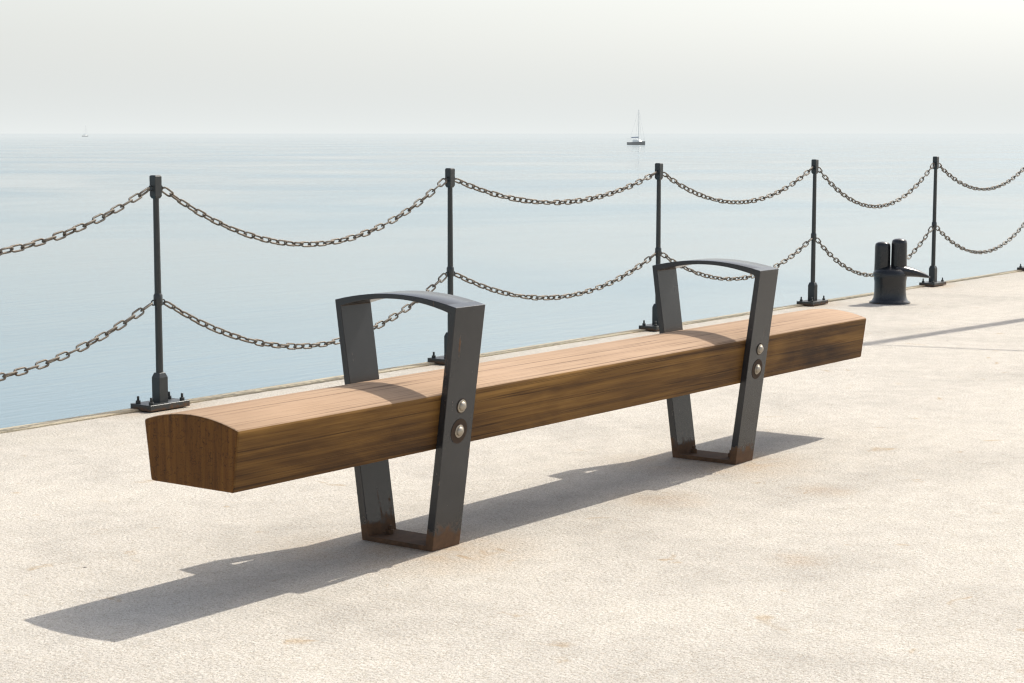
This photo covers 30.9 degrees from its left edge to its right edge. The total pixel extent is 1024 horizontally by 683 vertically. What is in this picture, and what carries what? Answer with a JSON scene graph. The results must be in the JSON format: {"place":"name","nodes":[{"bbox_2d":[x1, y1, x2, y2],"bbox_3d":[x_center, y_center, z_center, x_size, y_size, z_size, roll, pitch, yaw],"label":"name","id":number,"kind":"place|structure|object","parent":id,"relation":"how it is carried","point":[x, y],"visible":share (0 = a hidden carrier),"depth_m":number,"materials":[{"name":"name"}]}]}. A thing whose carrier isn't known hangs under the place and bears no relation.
{"place":"outdoors","nodes":[
{"label":"outdoors","id":0,"kind":"place"},
{"bbox_2d":[0,271,1023,682],"bbox_3d":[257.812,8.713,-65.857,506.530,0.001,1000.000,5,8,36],"label":"quay ground","id":1,"kind":"structure","parent":0,"point":[858,519],"depth_m":5.83,"materials":[{"name":"concrete"}]},
{"bbox_2d":[130,175,189,411],"bbox_3d":[-1.671,-0.233,8.730,0.140,1.100,0.250,5,8,36],"label":"chain post","id":2,"kind":"object","parent":1,"relation":"on","point":[161,399],"visible":1,"depth_m":8.72,"materials":[{"name":"metal"}]},
{"bbox_2d":[0,163,1023,380],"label":"fence chains","id":3,"kind":"object","parent":2,"relation":"attached to","point":[181,312],"visible":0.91,"depth_m":10.46,"materials":[{"name":"grey metal"}]},
{"bbox_2d":[335,291,484,551],"bbox_3d":[-0.325,0.244,5.878,0.494,0.802,0.148,5,8,36],"label":"bench frame","id":4,"kind":"object","parent":1,"relation":"on","point":[360,364],"visible":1,"depth_m":5.81,"materials":[{"name":"paint"}]},
{"bbox_2d":[145,309,865,492],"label":"bench seat beam","id":5,"kind":"structure","parent":4,"relation":"attached to","point":[244,445],"depth_m":5.88,"materials":[{"name":"brown wood"}]},
{"bbox_2d":[428,168,454,363],"bbox_3d":[-0.350,-0.432,10.504,0.140,1.100,0.250,5,8,36],"label":"chain post","id":6,"kind":"object","parent":1,"relation":"on","point":[450,183],"visible":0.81,"depth_m":10.47,"materials":[{"name":"metal"}]},
{"bbox_2d":[0,270,1022,433],"bbox_3d":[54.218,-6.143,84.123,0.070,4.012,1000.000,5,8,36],"label":"quay edge","id":7,"kind":"object","parent":1,"relation":"attached to","point":[133,410],"depth_m":10.20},
{"bbox_2d":[639,163,662,330],"bbox_3d":[0.971,-0.632,12.277,0.140,1.100,0.250,5,8,36],"label":"chain post","id":8,"kind":"object","parent":1,"relation":"on","point":[654,326],"visible":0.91,"depth_m":12.25,"materials":[{"name":"metal"}]},
{"bbox_2d":[652,258,778,464],"bbox_3d":[0.806,0.073,7.396,0.494,0.802,0.148,5,8,36],"label":"bench frame","id":9,"kind":"object","parent":1,"relation":"on","point":[682,436],"visible":0.99,"depth_m":7.33,"materials":[{"name":"paint"}]},
{"bbox_2d":[797,159,827,305],"bbox_3d":[2.292,-0.831,14.050,0.140,1.100,0.250,5,8,36],"label":"chain post","id":10,"kind":"object","parent":1,"relation":"on","point":[812,300],"visible":1,"depth_m":14.04,"materials":[{"name":"metal"}]},
{"bbox_2d":[869,238,929,304],"bbox_3d":[2.960,-0.542,14.221,0.312,0.499,0.422,-8,10,-52],"label":"mooring bollard","id":11,"kind":"object","parent":1,"relation":"on","point":[890,284],"visible":1,"depth_m":14.18,"materials":[{"name":"metal"}]},
{"bbox_2d":[919,156,945,285],"bbox_3d":[3.612,-1.030,15.823,0.140,1.100,0.250,5,8,36],"label":"chain post","id":12,"kind":"object","parent":1,"relation":"on","point":[932,281],"visible":1,"depth_m":15.81,"materials":[{"name":"metal"}]},
{"bbox_2d":[0,134,1023,427],"bbox_3d":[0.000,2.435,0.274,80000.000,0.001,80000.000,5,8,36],"label":"sea","id":13,"kind":"structure","parent":0,"point":[70,292],"depth_m":44.72,"materials":[{"name":"liquid"}]},
{"bbox_2d":[627,112,644,144],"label":"sailing yacht","id":14,"kind":"object","parent":13,"relation":"on","point":[637,142],"visible":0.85,"depth_m":395.82,"materials":[{"name":"white"}]},
{"bbox_2d":[0,0,1023,133],"label":"sky","id":15,"kind":"structure","parent":0,"point":[67,66],"materials":[{"name":"white"}]}
]}

